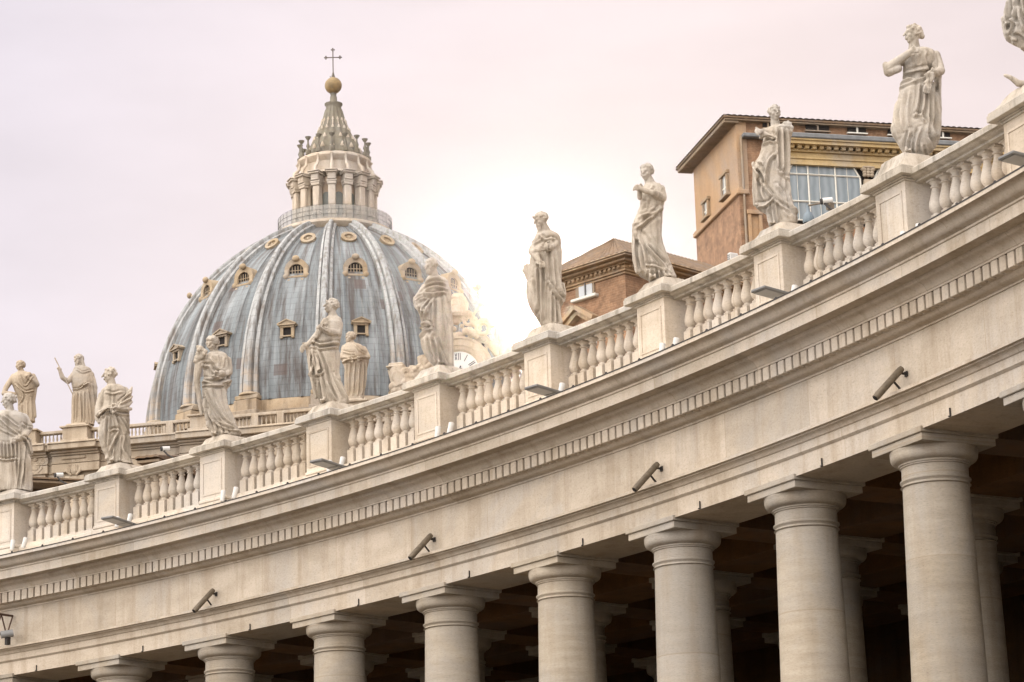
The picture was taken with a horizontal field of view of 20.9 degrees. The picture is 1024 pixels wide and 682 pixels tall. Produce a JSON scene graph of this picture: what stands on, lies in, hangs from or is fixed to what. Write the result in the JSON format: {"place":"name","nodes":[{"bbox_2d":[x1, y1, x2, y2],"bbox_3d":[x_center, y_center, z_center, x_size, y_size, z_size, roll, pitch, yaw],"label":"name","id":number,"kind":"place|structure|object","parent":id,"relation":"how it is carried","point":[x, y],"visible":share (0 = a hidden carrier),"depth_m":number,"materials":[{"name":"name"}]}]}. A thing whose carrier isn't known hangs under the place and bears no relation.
{"place":"outdoors","nodes":[
{"label":"outdoors","id":0,"kind":"place"},
{"bbox_2d":[32,477,83,526],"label":"corridor building","id":1,"kind":"structure","parent":0,"point":[41,483],"depth_m":142.12,"materials":[{"name":"tile"}]},
{"bbox_2d":[135,454,195,498],"bbox_3d":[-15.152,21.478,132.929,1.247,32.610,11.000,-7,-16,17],"label":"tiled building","id":2,"kind":"structure","parent":0,"point":[146,460],"depth_m":132.41,"materials":[{"name":"tile"}]},
{"bbox_2d":[28,393,520,520],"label":"basilica facade","id":3,"kind":"structure","parent":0,"point":[75,452],"depth_m":204.47,"materials":[{"name":"stone"}]},
{"bbox_2d":[1,360,39,422],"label":"apostle statue","id":4,"kind":"object","parent":3,"relation":"on","point":[23,383],"visible":0.87,"depth_m":207.92,"materials":[{"name":"stone"}]},
{"bbox_2d":[54,353,97,425],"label":"apostle statue","id":5,"kind":"object","parent":3,"relation":"on","point":[81,378],"visible":1,"depth_m":206.56,"materials":[{"name":"stone"}]},
{"bbox_2d":[144,48,520,434],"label":"church dome","id":6,"kind":"structure","parent":3,"relation":"on","point":[257,309],"depth_m":332.12,"materials":[{"name":"stone"}]},
{"bbox_2d":[340,331,369,399],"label":"apostle statue","id":7,"kind":"object","parent":3,"relation":"on","point":[354,357],"visible":0.98,"depth_m":201.68,"materials":[{"name":"stone"}]},
{"bbox_2d":[386,354,431,412],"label":"carved ornament","id":8,"kind":"object","parent":3,"relation":"on","point":[400,373],"visible":0.43,"depth_m":199.65,"materials":[{"name":"stone"}]},
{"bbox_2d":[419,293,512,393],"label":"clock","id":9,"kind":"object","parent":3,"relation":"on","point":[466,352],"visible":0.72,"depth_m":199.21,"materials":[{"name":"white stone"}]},
{"bbox_2d":[0,0,1023,442],"label":"sky","id":10,"kind":"structure","parent":0,"point":[145,145],"materials":[{"name":"white"}]},
{"bbox_2d":[561,238,752,369],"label":"brick building","id":11,"kind":"structure","parent":0,"point":[602,279],"depth_m":124.06,"materials":[{"name":"brick"}]},
{"bbox_2d":[571,281,598,303],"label":"window","id":12,"kind":"structure","parent":11,"relation":"in","point":[585,292],"depth_m":124.42,"materials":[{"name":"white glass"}]},
{"bbox_2d":[676,114,1003,265],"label":"palace","id":13,"kind":"structure","parent":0,"point":[840,162],"depth_m":158.78,"materials":[{"name":"paint"}]},
{"bbox_2d":[700,196,711,222],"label":"window","id":14,"kind":"structure","parent":13,"relation":"in","point":[706,211],"depth_m":162.72,"materials":[{"name":"glass"}]},
{"bbox_2d":[718,169,730,201],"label":"window","id":15,"kind":"structure","parent":13,"relation":"in","point":[725,192],"depth_m":159.37,"materials":[{"name":"glass"}]},
{"bbox_2d":[746,209,762,241],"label":"blind window","id":16,"kind":"structure","parent":13,"relation":"in","point":[754,217],"depth_m":156.63,"materials":[{"name":"beige paint"}]},
{"bbox_2d":[762,122,770,128],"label":"attic window","id":17,"kind":"structure","parent":13,"relation":"in","point":[765,125],"depth_m":158.48,"materials":[{"name":"glass"}]},
{"bbox_2d":[805,125,830,132],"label":"attic window","id":18,"kind":"structure","parent":13,"relation":"in","point":[808,128],"depth_m":159.18,"materials":[{"name":"glass"}]},
{"bbox_2d":[790,165,861,220],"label":"loggia window","id":19,"kind":"structure","parent":13,"relation":"in","point":[809,184],"depth_m":158.25,"materials":[{"name":"clear glass"}]},
{"bbox_2d":[847,127,867,134],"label":"attic window","id":20,"kind":"structure","parent":13,"relation":"in","point":[850,130],"depth_m":159.72,"materials":[{"name":"paint"}]},
{"bbox_2d":[940,132,951,139],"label":"attic window","id":21,"kind":"structure","parent":13,"relation":"in","point":[944,135],"depth_m":160.94,"materials":[{"name":"paint"}]},
{"bbox_3d":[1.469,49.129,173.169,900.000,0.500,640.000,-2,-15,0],"label":"ground","id":22,"kind":"structure","parent":0,"visible":0},
{"bbox_2d":[0,93,1023,681],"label":"colonnade","id":23,"kind":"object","parent":22,"relation":"on","point":[806,507],"visible":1,"depth_m":59.74,"materials":[{"name":"stone"}]},
{"bbox_2d":[0,613,12,629],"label":"truss bracket","id":24,"kind":"object","parent":23,"relation":"attached to","point":[2,615],"visible":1,"depth_m":74.47,"materials":[{"name":"metal"}]},
{"bbox_2d":[0,629,13,644],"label":"frieze floodlight","id":25,"kind":"object","parent":24,"relation":"attached to","point":[7,635],"visible":1,"depth_m":74.05,"materials":[{"name":"metal"}]},
{"bbox_2d":[0,392,32,494],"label":"saint statue","id":26,"kind":"object","parent":23,"relation":"on","point":[16,449],"visible":0.96,"depth_m":76.77,"materials":[{"name":"stone"}]},
{"bbox_2d":[10,537,27,550],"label":"floodlight","id":27,"kind":"object","parent":23,"relation":"attached to","point":[23,545],"visible":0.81,"depth_m":74.88,"materials":[{"name":"white metal"}]},
{"bbox_2d":[54,473,66,483],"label":"surveillance camera","id":28,"kind":"object","parent":23,"relation":"on","point":[58,475],"visible":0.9,"depth_m":75.65,"materials":[{"name":"metal"}]},
{"bbox_2d":[95,366,139,471],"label":"saint statue","id":29,"kind":"object","parent":23,"relation":"on","point":[114,402],"visible":0.99,"depth_m":74.28,"materials":[{"name":"stone"}]},
{"bbox_2d":[101,515,135,526],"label":"panel floodlight","id":30,"kind":"object","parent":23,"relation":"attached to","point":[118,521],"visible":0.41,"depth_m":71.35,"materials":[{"name":"grey metal"}]},
{"bbox_2d":[115,513,132,527],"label":"floodlight","id":31,"kind":"object","parent":23,"relation":"attached to","point":[130,517],"visible":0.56,"depth_m":72.28,"materials":[{"name":"white metal"}]},
{"bbox_2d":[160,446,173,457],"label":"surveillance camera","id":32,"kind":"object","parent":23,"relation":"on","point":[164,449],"visible":0.88,"depth_m":73.01,"materials":[{"name":"metal"}]},
{"bbox_2d":[192,588,217,612],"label":"tube floodlight","id":33,"kind":"object","parent":23,"relation":"attached to","point":[202,601],"visible":1,"depth_m":69.28,"materials":[{"name":"metal"}]},
{"bbox_2d":[193,335,243,444],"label":"saint statue","id":34,"kind":"object","parent":23,"relation":"on","point":[215,363],"visible":0.98,"depth_m":71.60,"materials":[{"name":"stone"}]},
{"bbox_2d":[220,487,238,501],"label":"floodlight","id":35,"kind":"object","parent":23,"relation":"attached to","point":[223,494],"visible":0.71,"depth_m":69.67,"materials":[{"name":"white metal"}]},
{"bbox_2d":[300,298,353,413],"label":"saint statue","id":36,"kind":"object","parent":23,"relation":"on","point":[323,354],"visible":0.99,"depth_m":68.68,"materials":[{"name":"stone"}]},
{"bbox_2d":[310,458,344,469],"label":"panel floodlight","id":37,"kind":"object","parent":23,"relation":"attached to","point":[325,463],"visible":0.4,"depth_m":65.72,"materials":[{"name":"grey metal"}]},
{"bbox_2d":[326,456,345,471],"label":"floodlight","id":38,"kind":"object","parent":23,"relation":"attached to","point":[342,460],"visible":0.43,"depth_m":66.62,"materials":[{"name":"white plastic"}]},
{"bbox_2d":[408,533,435,559],"bbox_3d":[-2.059,4.695,63.407,0.729,0.672,0.140,9,-18,-34],"label":"tube floodlight","id":39,"kind":"object","parent":23,"relation":"attached to","point":[420,546],"visible":1,"depth_m":63.37,"materials":[{"name":"metal"}]},
{"bbox_2d":[413,257,462,378],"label":"saint statue","id":40,"kind":"object","parent":23,"relation":"on","point":[432,297],"visible":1,"depth_m":65.66,"materials":[{"name":"stone"}]},
{"bbox_2d":[435,422,453,436],"bbox_3d":[-1.552,2.196,63.726,0.184,0.594,0.640,11,-20,-38],"label":"floodlight","id":41,"kind":"object","parent":23,"relation":"attached to","point":[449,429],"visible":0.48,"depth_m":63.72,"materials":[{"name":"white plastic"}]},
{"bbox_2d":[524,384,559,396],"bbox_3d":[0.891,1.184,59.722,1.230,0.343,0.461,9,-19,-35],"label":"panel floodlight","id":42,"kind":"object","parent":23,"relation":"attached to","point":[541,390],"visible":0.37,"depth_m":59.47,"materials":[{"name":"grey metal"}]},
{"bbox_2d":[522,211,573,338],"bbox_3d":[0.893,-1.469,62.737,1.146,3.040,1.135,9,-19,-35],"label":"saint statue","id":43,"kind":"object","parent":23,"relation":"on","point":[545,287],"visible":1,"depth_m":62.45,"materials":[{"name":"stone"}]},
{"bbox_2d":[545,382,565,396],"bbox_3d":[0.940,1.248,60.526,0.184,0.594,0.640,9,-19,-35],"label":"floodlight","id":44,"kind":"object","parent":23,"relation":"attached to","point":[561,386],"visible":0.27,"depth_m":60.35,"materials":[{"name":"white plastic"}]},
{"bbox_2d":[632,462,662,491],"bbox_3d":[2.772,2.784,56.935,0.729,0.672,0.140,6,-17,-27],"label":"tube floodlight","id":45,"kind":"object","parent":23,"relation":"attached to","point":[645,477],"visible":1,"depth_m":56.89,"materials":[{"name":"metal"}]},
{"bbox_2d":[631,163,683,291],"bbox_3d":[3.174,-2.417,59.324,1.378,2.940,1.135,8,-18,-32],"label":"saint statue","id":46,"kind":"object","parent":23,"relation":"on","point":[652,265],"visible":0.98,"depth_m":59.15,"materials":[{"name":"stone"}]},
{"bbox_2d":[659,337,679,350],"bbox_3d":[3.236,0.269,57.192,0.184,0.594,0.640,8,-18,-32],"label":"floodlight","id":47,"kind":"object","parent":23,"relation":"attached to","point":[676,340],"visible":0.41,"depth_m":57.35,"materials":[{"name":"white metal"}]},
{"bbox_2d":[727,252,737,259],"bbox_3d":[4.481,-1.638,57.181,0.231,0.290,0.325,7,-18,-30],"label":"junction box","id":48,"kind":"object","parent":23,"relation":"on","point":[730,255],"visible":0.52,"depth_m":57.05,"materials":[{"name":"white plastic"}]},
{"bbox_2d":[751,285,787,298],"bbox_3d":[5.187,-0.796,52.939,1.229,0.343,0.461,7,-17,-29],"label":"panel floodlight","id":49,"kind":"object","parent":23,"relation":"attached to","point":[768,292],"visible":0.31,"depth_m":52.69,"materials":[{"name":"grey metal"}]},
{"bbox_2d":[751,104,802,238],"bbox_3d":[5.375,-3.403,55.874,1.308,2.900,1.135,7,-17,-29],"label":"saint statue","id":50,"kind":"object","parent":23,"relation":"on","point":[772,195],"visible":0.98,"depth_m":55.65,"materials":[{"name":"stone"}]},
{"bbox_2d":[803,202,834,223],"bbox_3d":[5.988,-2.519,54.492,0.235,0.481,0.781,9,-18,-33],"label":"pan camera","id":51,"kind":"object","parent":23,"relation":"on","point":[808,216],"visible":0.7,"depth_m":54.60,"materials":[{"name":"metal"}]},
{"bbox_2d":[820,197,833,209],"bbox_3d":[6.281,-2.597,54.200,0.578,0.490,0.243,-12,-18,32],"label":"surveillance camera","id":52,"kind":"object","parent":23,"relation":"on","point":[825,201],"visible":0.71,"depth_m":54.27,"materials":[{"name":"metal"}]},
{"bbox_2d":[872,366,907,400],"bbox_3d":[6.795,0.762,49.963,0.729,0.672,0.140,4,-16,-21],"label":"tube floodlight","id":53,"kind":"object","parent":23,"relation":"attached to","point":[885,386],"visible":1,"depth_m":49.91,"materials":[{"name":"metal"}]},
{"bbox_2d":[875,23,944,177],"bbox_3d":[7.462,-4.513,52.333,1.213,3.056,1.217,6,-17,-26],"label":"saint statue","id":54,"kind":"object","parent":23,"relation":"on","point":[916,126],"visible":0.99,"depth_m":52.03,"materials":[{"name":"stone"}]},
{"bbox_2d":[995,0,1023,109],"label":"saint statue","id":55,"kind":"object","parent":23,"relation":"on","point":[1012,19],"visible":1,"depth_m":48.44,"materials":[{"name":"stone"}]},
{"bbox_2d":[998,150,1023,165],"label":"panel floodlight","id":56,"kind":"object","parent":23,"relation":"attached to","point":[1013,157],"visible":0.95,"depth_m":45.54,"materials":[{"name":"grey metal"}]}
]}

